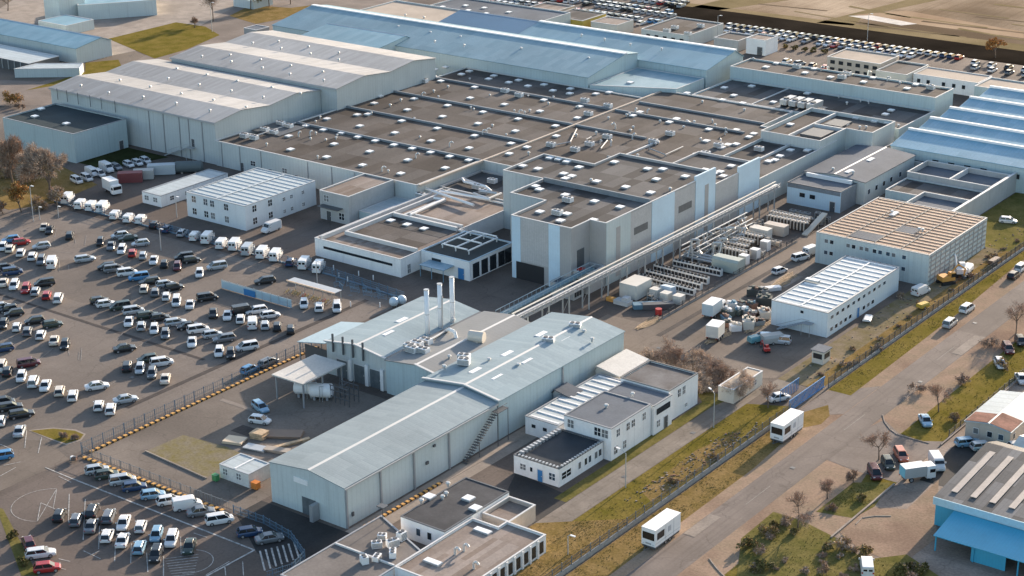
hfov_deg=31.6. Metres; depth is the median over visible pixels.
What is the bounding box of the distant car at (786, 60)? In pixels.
[782,58,791,62]
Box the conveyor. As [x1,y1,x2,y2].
[495,263,594,321]
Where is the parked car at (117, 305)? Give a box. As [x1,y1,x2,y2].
[109,299,130,310]
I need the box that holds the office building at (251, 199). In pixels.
[186,167,315,230]
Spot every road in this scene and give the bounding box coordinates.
[0,0,407,105]
[0,439,68,490]
[626,281,1023,575]
[650,193,884,338]
[667,5,1023,63]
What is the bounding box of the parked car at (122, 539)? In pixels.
[115,532,130,547]
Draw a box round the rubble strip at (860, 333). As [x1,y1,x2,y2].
[778,247,1001,385]
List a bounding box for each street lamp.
[30,185,33,220]
[567,534,575,554]
[616,447,625,487]
[708,387,714,427]
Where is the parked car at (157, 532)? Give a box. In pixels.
[149,525,163,541]
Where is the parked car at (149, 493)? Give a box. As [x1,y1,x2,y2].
[140,488,165,500]
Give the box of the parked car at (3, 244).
[0,241,7,250]
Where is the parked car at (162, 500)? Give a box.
[155,493,176,506]
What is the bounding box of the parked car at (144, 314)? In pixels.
[136,310,157,319]
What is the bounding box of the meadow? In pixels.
[512,519,633,575]
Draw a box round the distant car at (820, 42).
[815,40,824,45]
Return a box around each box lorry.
[101,176,121,194]
[702,297,725,318]
[899,461,935,482]
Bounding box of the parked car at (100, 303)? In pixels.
[95,299,114,308]
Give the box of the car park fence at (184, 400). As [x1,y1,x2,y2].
[80,343,317,453]
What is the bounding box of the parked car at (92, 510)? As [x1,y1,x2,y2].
[84,503,99,518]
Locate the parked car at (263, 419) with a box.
[248,413,271,425]
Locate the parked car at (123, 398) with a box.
[112,393,137,404]
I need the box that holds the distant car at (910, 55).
[905,52,915,58]
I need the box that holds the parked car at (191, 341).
[186,336,196,347]
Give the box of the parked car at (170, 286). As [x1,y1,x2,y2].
[164,282,183,291]
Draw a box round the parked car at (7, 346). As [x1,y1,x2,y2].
[0,342,14,351]
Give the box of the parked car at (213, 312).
[209,308,217,318]
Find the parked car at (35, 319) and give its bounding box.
[24,315,44,325]
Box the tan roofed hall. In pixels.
[815,197,986,285]
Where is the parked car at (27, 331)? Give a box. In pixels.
[22,326,32,336]
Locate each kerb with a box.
[29,427,84,444]
[82,456,226,511]
[89,346,318,452]
[145,241,1016,575]
[364,481,442,524]
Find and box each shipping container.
[117,170,142,183]
[133,168,153,179]
[147,162,175,174]
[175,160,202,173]
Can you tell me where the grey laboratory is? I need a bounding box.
[641,17,723,43]
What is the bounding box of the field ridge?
[852,15,915,24]
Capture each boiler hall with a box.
[323,296,480,390]
[384,311,530,395]
[421,312,624,439]
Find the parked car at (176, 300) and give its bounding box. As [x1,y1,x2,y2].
[171,293,180,306]
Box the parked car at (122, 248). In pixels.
[116,243,126,253]
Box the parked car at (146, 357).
[136,352,157,362]
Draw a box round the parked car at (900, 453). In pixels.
[893,445,908,461]
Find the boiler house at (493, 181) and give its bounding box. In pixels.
[439,170,502,201]
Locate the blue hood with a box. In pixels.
[660,284,675,296]
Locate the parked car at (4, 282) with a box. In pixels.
[0,278,8,286]
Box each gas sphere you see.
[389,297,398,307]
[397,295,406,305]
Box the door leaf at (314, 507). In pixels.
[309,502,319,522]
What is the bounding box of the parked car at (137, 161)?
[131,158,142,165]
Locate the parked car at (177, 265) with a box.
[172,260,181,270]
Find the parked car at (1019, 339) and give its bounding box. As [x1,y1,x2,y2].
[1014,334,1023,345]
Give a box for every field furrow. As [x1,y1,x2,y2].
[761,4,827,10]
[794,11,883,26]
[831,18,965,37]
[849,6,908,17]
[866,26,954,35]
[886,13,987,27]
[903,33,953,41]
[921,21,1023,32]
[958,28,1023,40]
[976,16,1023,21]
[993,4,1023,7]
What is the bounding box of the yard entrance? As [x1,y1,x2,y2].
[832,480,938,557]
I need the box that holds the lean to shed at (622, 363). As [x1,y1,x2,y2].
[594,349,648,378]
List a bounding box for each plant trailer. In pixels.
[747,334,760,344]
[760,331,783,344]
[862,314,872,321]
[916,301,929,309]
[966,262,973,272]
[987,256,1000,263]
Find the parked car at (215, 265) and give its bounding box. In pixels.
[206,260,227,270]
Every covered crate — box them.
[649,286,661,297]
[660,290,671,300]
[672,293,685,304]
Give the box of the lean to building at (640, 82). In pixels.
[590,67,703,96]
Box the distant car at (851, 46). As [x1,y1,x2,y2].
[845,44,854,48]
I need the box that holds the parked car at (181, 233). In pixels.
[176,229,187,236]
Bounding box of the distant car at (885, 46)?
[881,44,888,49]
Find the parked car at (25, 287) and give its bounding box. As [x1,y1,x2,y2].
[20,281,30,293]
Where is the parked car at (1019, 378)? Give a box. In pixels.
[1014,372,1023,384]
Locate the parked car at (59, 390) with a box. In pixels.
[54,385,65,396]
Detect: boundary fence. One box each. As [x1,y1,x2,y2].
[545,403,790,575]
[828,242,1023,387]
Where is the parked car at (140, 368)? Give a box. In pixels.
[134,361,145,373]
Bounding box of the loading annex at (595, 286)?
[573,262,604,293]
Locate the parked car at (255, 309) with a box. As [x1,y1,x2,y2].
[245,304,267,315]
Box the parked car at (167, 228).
[161,225,171,232]
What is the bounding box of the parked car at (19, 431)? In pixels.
[13,425,25,437]
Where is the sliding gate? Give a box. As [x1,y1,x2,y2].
[780,376,824,408]
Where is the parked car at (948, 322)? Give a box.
[942,316,957,328]
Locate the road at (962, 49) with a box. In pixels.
[667,5,1023,63]
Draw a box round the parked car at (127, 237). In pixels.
[118,233,137,241]
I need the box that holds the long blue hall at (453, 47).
[272,4,637,87]
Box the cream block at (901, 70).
[876,60,928,81]
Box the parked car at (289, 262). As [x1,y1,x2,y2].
[285,258,295,266]
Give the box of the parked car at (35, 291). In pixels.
[30,287,40,295]
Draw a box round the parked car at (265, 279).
[254,275,275,284]
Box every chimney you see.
[423,288,429,334]
[437,283,442,328]
[449,276,454,322]
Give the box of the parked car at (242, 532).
[236,525,262,538]
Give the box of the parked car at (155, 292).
[150,287,159,296]
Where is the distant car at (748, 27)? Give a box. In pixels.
[745,25,752,29]
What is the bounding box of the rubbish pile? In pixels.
[70,455,77,460]
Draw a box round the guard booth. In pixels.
[810,344,832,364]
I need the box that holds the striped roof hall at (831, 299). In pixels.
[771,255,899,337]
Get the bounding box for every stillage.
[647,292,654,300]
[775,240,781,246]
[824,216,830,222]
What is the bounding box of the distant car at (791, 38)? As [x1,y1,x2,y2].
[786,36,796,41]
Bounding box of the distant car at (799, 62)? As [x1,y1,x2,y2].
[793,60,805,64]
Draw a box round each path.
[345,427,536,532]
[412,435,525,503]
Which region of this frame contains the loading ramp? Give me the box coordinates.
[802,212,826,235]
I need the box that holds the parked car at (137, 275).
[128,270,148,281]
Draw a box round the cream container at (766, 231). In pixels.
[749,224,772,238]
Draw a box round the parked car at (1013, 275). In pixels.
[1007,270,1020,279]
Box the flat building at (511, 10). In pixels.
[432,0,570,23]
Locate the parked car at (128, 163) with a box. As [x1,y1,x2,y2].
[122,159,134,167]
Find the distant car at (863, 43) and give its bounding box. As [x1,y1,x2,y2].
[860,41,867,46]
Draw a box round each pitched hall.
[48,59,321,164]
[169,30,435,112]
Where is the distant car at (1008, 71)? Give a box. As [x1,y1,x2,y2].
[1004,69,1013,74]
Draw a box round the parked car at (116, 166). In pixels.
[110,162,122,170]
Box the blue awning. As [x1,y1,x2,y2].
[933,511,1023,575]
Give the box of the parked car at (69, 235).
[65,231,74,239]
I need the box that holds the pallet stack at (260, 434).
[249,428,268,440]
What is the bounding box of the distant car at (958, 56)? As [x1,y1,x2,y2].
[954,54,963,59]
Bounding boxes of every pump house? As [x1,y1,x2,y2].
[233,0,272,8]
[550,276,583,300]
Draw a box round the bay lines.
[1,228,163,392]
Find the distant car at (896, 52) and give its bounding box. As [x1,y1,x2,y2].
[891,50,899,54]
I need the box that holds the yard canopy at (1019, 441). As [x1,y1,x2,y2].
[1013,434,1023,447]
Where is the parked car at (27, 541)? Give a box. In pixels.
[20,535,35,549]
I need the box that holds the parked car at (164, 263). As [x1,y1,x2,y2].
[160,259,168,267]
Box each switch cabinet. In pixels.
[739,253,749,265]
[749,247,760,259]
[760,239,770,251]
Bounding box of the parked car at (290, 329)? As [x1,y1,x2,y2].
[286,324,294,334]
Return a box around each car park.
[0,105,398,456]
[0,459,255,575]
[406,0,667,26]
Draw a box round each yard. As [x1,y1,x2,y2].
[0,0,234,54]
[0,24,1023,575]
[89,366,386,511]
[645,17,1023,78]
[834,382,1023,575]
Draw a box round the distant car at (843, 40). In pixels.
[839,38,846,43]
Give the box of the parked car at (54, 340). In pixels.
[49,335,59,345]
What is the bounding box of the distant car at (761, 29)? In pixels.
[758,27,765,32]
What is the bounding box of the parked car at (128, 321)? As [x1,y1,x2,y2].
[123,316,133,326]
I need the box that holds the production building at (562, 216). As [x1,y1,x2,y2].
[503,153,715,285]
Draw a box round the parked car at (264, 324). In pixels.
[260,320,269,329]
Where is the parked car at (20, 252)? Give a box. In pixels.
[16,248,25,256]
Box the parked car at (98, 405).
[93,400,104,411]
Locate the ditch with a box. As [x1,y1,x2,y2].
[658,11,1023,65]
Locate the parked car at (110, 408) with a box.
[105,402,116,414]
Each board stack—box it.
[222,435,247,445]
[242,443,265,452]
[263,445,290,453]
[265,429,303,439]
[275,437,310,446]
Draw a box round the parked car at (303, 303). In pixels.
[299,297,308,308]
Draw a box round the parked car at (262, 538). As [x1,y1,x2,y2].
[254,531,284,545]
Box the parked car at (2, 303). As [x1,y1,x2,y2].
[0,301,10,307]
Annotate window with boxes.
[111,186,120,190]
[203,198,207,205]
[223,468,227,475]
[236,473,240,480]
[252,205,256,212]
[323,246,391,265]
[324,195,328,201]
[339,213,344,220]
[407,263,410,273]
[416,528,420,536]
[427,532,431,540]
[473,261,479,278]
[481,257,487,273]
[490,254,496,270]
[498,250,504,266]
[500,567,504,575]
[505,247,510,263]
[508,562,512,575]
[516,556,520,569]
[520,463,525,470]
[524,551,527,564]
[532,546,535,559]
[539,541,543,554]
[549,472,554,480]
[561,468,570,479]
[567,419,573,428]
[594,427,600,436]
[601,429,607,438]
[614,445,617,454]
[616,428,619,436]
[626,422,629,430]
[631,419,634,427]
[634,222,647,234]
[642,412,645,420]
[657,401,669,414]
[679,200,691,212]
[682,385,685,394]
[813,353,821,359]
[973,427,978,433]
[987,431,992,437]
[998,434,1003,440]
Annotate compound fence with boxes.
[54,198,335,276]
[337,270,402,297]
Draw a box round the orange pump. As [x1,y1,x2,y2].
[606,296,615,301]
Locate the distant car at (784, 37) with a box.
[779,35,788,40]
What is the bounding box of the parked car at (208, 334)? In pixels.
[201,329,221,339]
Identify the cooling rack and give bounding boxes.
[704,241,749,256]
[705,236,750,251]
[716,231,755,247]
[724,226,764,244]
[766,213,810,230]
[768,209,811,224]
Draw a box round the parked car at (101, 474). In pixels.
[94,468,118,480]
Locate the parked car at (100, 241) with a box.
[95,236,104,245]
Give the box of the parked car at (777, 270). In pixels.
[771,266,787,274]
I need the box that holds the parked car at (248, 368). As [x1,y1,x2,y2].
[240,364,258,374]
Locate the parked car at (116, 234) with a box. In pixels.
[110,230,127,239]
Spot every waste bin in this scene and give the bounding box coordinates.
[211,473,219,481]
[250,480,260,489]
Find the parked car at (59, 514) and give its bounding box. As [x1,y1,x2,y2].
[52,508,66,521]
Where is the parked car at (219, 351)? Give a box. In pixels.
[213,344,223,356]
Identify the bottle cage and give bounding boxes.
[653,263,658,270]
[673,258,677,266]
[677,259,681,267]
[678,284,683,292]
[681,270,686,277]
[682,285,687,293]
[683,261,689,268]
[686,286,691,294]
[687,261,692,269]
[689,287,695,295]
[691,262,696,270]
[692,280,698,287]
[696,281,702,290]
[698,264,703,272]
[699,275,704,281]
[702,264,707,273]
[703,276,709,284]
[706,265,710,273]
[709,266,714,274]
[713,267,718,275]
[717,268,722,276]
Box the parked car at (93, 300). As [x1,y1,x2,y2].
[89,296,108,304]
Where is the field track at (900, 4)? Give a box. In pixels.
[821,0,935,24]
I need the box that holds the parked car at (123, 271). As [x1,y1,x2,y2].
[116,267,136,276]
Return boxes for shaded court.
[236,500,349,572]
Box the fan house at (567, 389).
[551,382,582,398]
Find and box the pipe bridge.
[512,181,782,320]
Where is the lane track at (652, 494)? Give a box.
[643,430,740,501]
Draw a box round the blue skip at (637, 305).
[632,300,660,309]
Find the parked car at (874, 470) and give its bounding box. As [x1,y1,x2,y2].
[867,462,882,479]
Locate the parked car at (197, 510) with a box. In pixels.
[186,505,215,517]
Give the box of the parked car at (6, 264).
[0,262,14,271]
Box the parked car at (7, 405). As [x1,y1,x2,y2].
[0,401,22,412]
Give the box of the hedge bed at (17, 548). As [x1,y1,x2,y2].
[0,508,37,575]
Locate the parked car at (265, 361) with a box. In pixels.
[257,356,278,368]
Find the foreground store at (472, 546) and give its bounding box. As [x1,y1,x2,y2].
[394,517,545,575]
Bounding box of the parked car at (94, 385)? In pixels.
[84,380,109,391]
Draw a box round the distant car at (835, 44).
[830,42,839,47]
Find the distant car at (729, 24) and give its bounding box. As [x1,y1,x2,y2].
[725,22,732,27]
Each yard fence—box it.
[81,445,230,510]
[662,237,797,318]
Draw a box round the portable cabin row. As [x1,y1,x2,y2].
[142,169,227,206]
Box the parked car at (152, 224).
[149,221,160,228]
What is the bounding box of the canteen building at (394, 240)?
[314,177,503,277]
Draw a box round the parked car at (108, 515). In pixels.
[101,508,116,523]
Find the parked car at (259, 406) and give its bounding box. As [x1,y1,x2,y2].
[251,398,269,413]
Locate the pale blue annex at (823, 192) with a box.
[787,172,856,212]
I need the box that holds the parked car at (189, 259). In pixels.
[182,255,200,263]
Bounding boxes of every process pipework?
[329,375,358,406]
[681,212,752,261]
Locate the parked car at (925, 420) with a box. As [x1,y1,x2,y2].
[918,413,932,426]
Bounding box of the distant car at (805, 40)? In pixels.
[800,38,810,43]
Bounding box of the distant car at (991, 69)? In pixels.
[987,67,996,72]
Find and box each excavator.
[760,340,770,353]
[936,264,966,285]
[954,254,967,277]
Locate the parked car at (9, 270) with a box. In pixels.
[1,266,22,275]
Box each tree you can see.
[0,134,27,181]
[3,181,28,211]
[13,138,69,191]
[50,185,66,205]
[190,17,198,27]
[199,0,218,20]
[639,347,676,365]
[655,335,689,369]
[675,344,712,369]
[691,354,727,377]
[698,369,717,392]
[704,359,737,385]
[721,368,757,399]
[760,381,777,407]
[786,491,818,527]
[818,477,834,498]
[845,468,857,482]
[860,429,893,459]
[926,382,952,411]
[985,37,1007,56]
[1005,300,1023,332]
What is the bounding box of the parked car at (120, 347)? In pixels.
[112,343,136,353]
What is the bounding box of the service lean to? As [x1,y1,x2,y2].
[359,196,409,219]
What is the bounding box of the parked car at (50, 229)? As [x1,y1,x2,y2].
[44,225,54,233]
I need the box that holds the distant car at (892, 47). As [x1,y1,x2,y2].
[888,45,895,50]
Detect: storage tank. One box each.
[293,382,316,397]
[309,383,333,401]
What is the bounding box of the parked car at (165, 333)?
[160,327,169,338]
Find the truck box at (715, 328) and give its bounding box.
[706,319,724,341]
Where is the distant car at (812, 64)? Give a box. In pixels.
[808,62,816,66]
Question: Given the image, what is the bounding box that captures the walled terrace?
[482,496,535,526]
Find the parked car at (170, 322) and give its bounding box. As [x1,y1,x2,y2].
[163,317,186,327]
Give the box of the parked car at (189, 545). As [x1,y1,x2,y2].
[181,537,196,554]
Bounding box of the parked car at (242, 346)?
[235,339,258,351]
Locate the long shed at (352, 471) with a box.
[268,381,508,528]
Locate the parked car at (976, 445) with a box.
[969,440,988,451]
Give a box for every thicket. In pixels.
[0,162,19,178]
[16,173,37,184]
[29,195,49,211]
[45,186,62,200]
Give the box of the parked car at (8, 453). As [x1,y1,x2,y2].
[0,448,13,459]
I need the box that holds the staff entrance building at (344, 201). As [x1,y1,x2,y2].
[317,173,393,224]
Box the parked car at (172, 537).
[163,528,178,547]
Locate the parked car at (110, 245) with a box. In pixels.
[106,241,115,250]
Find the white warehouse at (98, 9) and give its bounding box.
[77,0,156,19]
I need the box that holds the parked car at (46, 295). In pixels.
[42,291,51,299]
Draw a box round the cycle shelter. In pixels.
[286,277,341,301]
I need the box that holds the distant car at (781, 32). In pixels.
[777,30,785,34]
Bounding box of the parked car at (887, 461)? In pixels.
[880,454,895,469]
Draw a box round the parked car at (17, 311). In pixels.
[4,307,24,317]
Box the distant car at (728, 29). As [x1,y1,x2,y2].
[723,27,732,32]
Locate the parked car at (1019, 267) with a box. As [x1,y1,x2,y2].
[1014,261,1023,272]
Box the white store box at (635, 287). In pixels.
[619,274,651,300]
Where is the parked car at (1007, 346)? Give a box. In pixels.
[1001,340,1014,353]
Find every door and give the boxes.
[119,140,123,149]
[191,138,194,146]
[302,496,315,514]
[326,210,331,220]
[336,358,347,378]
[353,363,364,384]
[369,368,379,388]
[457,267,464,279]
[537,469,542,481]
[577,248,583,267]
[620,283,635,299]
[663,414,667,428]
[757,46,762,55]
[829,201,834,211]
[856,306,859,317]
[899,465,904,478]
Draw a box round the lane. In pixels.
[534,379,797,523]
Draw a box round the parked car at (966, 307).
[959,302,974,313]
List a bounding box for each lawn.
[32,429,83,442]
[78,148,166,167]
[109,22,218,57]
[555,402,712,501]
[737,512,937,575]
[816,482,890,517]
[828,251,1023,394]
[980,192,1023,251]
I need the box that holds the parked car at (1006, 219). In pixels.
[999,216,1016,223]
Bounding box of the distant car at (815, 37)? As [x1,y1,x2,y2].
[811,34,818,39]
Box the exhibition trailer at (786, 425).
[770,408,803,443]
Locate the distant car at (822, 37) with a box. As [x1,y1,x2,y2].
[818,35,825,40]
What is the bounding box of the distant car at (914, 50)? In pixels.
[909,48,917,53]
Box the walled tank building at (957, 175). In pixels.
[907,160,1009,190]
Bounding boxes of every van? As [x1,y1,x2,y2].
[46,255,57,268]
[60,191,74,203]
[74,198,86,208]
[84,165,96,176]
[84,200,96,210]
[95,200,109,212]
[98,160,113,172]
[109,209,121,219]
[122,213,134,222]
[134,214,146,223]
[171,494,202,511]
[188,231,200,240]
[200,230,214,243]
[215,237,227,248]
[227,237,241,250]
[231,303,251,315]
[240,242,254,255]
[247,316,257,329]
[255,245,269,258]
[261,218,281,233]
[268,247,282,260]
[297,255,311,269]
[312,259,325,272]
[641,508,680,550]
[802,244,815,255]
[859,556,873,575]
[911,283,930,296]
[928,450,945,470]
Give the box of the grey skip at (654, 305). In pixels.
[642,301,673,309]
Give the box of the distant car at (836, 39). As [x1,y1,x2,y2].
[832,37,839,42]
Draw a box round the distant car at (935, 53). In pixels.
[932,51,939,56]
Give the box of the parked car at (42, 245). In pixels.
[32,241,50,249]
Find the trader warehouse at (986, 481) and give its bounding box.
[933,441,1023,530]
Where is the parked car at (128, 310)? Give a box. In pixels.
[122,305,144,315]
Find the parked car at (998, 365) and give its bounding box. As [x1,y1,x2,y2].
[993,356,1004,368]
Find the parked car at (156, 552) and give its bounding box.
[148,543,163,562]
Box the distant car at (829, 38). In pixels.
[825,36,832,41]
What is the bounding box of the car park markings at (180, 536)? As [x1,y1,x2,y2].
[0,430,298,575]
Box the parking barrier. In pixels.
[233,504,304,575]
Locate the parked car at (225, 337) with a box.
[212,332,235,343]
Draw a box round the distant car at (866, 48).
[860,46,869,50]
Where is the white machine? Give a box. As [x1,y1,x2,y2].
[613,295,632,306]
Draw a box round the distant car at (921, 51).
[917,49,925,54]
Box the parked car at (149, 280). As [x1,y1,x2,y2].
[138,276,159,284]
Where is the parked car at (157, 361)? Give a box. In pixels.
[149,356,173,366]
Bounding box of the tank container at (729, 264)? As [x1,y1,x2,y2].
[712,253,744,274]
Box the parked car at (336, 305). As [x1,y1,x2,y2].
[332,299,341,312]
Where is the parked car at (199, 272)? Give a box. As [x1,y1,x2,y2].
[195,267,203,277]
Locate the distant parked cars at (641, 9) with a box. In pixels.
[488,0,689,24]
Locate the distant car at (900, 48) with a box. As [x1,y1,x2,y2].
[895,46,903,51]
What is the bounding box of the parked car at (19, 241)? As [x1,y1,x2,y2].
[12,237,30,245]
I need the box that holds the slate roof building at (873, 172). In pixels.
[803,145,915,204]
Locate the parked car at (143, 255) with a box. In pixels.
[139,251,147,259]
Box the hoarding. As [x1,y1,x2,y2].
[221,279,291,307]
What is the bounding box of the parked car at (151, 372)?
[146,365,156,378]
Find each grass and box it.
[566,405,829,575]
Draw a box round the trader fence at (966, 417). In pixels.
[948,369,1023,436]
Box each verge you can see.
[29,60,120,89]
[230,4,318,23]
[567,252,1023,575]
[573,404,788,520]
[725,342,1023,575]
[807,244,1023,388]
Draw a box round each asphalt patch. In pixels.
[0,294,204,359]
[125,299,368,407]
[146,325,170,333]
[216,254,256,265]
[220,399,269,415]
[231,425,259,440]
[656,243,815,336]
[683,514,719,536]
[769,273,802,286]
[952,335,984,354]
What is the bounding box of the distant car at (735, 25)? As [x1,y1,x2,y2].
[732,23,739,28]
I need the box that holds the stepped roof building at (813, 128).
[761,107,895,153]
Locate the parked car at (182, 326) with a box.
[176,320,197,330]
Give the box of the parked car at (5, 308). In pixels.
[0,303,17,313]
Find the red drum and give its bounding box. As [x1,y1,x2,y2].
[655,307,661,315]
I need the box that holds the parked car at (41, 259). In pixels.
[36,253,46,264]
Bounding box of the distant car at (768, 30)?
[764,28,772,32]
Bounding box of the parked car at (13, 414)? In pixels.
[8,408,34,419]
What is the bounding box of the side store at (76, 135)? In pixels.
[2,103,127,162]
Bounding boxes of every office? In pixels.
[400,477,508,544]
[513,427,602,486]
[564,391,650,460]
[608,381,672,434]
[620,360,698,419]
[718,367,762,403]
[827,48,899,75]
[913,67,991,95]
[964,390,1023,442]
[974,77,1023,96]
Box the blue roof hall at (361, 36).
[302,23,409,50]
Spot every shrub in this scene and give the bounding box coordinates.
[0,200,6,213]
[2,90,23,102]
[6,529,19,538]
[13,102,25,108]
[15,556,28,566]
[59,432,67,437]
[70,432,79,439]
[667,478,678,483]
[709,453,718,459]
[735,536,758,549]
[749,567,756,573]
[752,543,765,554]
[754,558,775,573]
[757,524,779,537]
[765,531,774,540]
[769,519,780,528]
[779,513,793,525]
[789,527,798,534]
[799,566,810,574]
[815,549,827,557]
[816,560,829,575]
[821,542,833,550]
[824,502,838,511]
[827,534,852,550]
[836,552,843,558]
[846,545,858,552]
[847,563,859,571]
[855,544,874,557]
[857,492,866,501]
[891,562,907,575]
[896,290,903,298]
[905,561,917,566]
[905,571,918,575]
[906,382,926,392]
[912,562,929,572]
[948,411,959,422]
[954,372,970,384]
[978,335,1000,347]
[994,356,1009,370]
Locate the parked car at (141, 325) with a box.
[136,321,145,330]
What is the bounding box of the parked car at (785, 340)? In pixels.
[776,334,791,345]
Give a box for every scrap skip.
[720,313,731,319]
[721,306,735,316]
[722,318,732,327]
[726,299,736,308]
[729,321,741,331]
[734,305,742,315]
[736,298,745,306]
[741,305,751,314]
[742,314,754,330]
[745,299,757,309]
[747,285,761,296]
[747,309,758,317]
[754,316,764,325]
[756,292,771,306]
[757,305,770,318]
[758,286,769,293]
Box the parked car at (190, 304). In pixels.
[185,299,195,309]
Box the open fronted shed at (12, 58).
[0,44,59,69]
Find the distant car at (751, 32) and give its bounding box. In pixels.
[744,30,753,34]
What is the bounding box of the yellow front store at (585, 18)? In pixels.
[565,9,605,26]
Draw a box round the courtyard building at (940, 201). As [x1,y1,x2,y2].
[907,191,968,210]
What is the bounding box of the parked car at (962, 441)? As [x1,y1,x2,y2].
[954,436,978,447]
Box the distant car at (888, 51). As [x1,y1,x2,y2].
[884,49,891,53]
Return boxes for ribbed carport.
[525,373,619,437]
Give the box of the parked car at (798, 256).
[791,251,809,261]
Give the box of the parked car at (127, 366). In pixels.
[122,360,132,371]
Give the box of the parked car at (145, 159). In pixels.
[139,156,150,163]
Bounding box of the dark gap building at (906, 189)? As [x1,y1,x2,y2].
[885,177,982,200]
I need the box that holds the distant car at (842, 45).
[837,43,846,48]
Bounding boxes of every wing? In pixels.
[280,503,420,575]
[673,151,759,227]
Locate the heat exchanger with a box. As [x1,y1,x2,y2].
[682,250,711,263]
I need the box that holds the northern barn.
[0,18,111,62]
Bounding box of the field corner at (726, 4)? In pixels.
[697,0,785,9]
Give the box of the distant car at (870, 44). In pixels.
[867,42,874,47]
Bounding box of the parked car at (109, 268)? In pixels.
[103,263,123,273]
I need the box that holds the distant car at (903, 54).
[899,51,907,57]
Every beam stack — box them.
[635,315,662,329]
[705,329,731,344]
[745,319,770,333]
[770,278,790,285]
[773,271,797,283]
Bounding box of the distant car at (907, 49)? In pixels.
[902,47,910,52]
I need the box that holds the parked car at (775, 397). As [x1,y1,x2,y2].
[766,391,790,402]
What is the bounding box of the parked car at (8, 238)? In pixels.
[1,234,19,241]
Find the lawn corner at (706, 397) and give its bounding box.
[698,389,723,404]
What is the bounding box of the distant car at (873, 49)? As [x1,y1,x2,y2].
[868,47,876,51]
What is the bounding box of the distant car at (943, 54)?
[939,52,947,57]
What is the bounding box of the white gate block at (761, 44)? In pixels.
[746,33,777,55]
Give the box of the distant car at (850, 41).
[846,39,853,44]
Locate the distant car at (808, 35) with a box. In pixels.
[804,33,811,37]
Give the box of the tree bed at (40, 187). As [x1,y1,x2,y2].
[0,162,96,209]
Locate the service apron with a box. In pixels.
[598,314,831,377]
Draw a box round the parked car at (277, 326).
[273,321,282,331]
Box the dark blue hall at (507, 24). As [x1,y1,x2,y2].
[439,10,538,33]
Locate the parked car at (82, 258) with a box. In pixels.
[74,254,95,262]
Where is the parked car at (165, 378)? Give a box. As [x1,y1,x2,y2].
[160,373,170,384]
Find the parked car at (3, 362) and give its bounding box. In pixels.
[0,359,6,372]
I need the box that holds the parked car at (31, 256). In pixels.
[27,252,37,260]

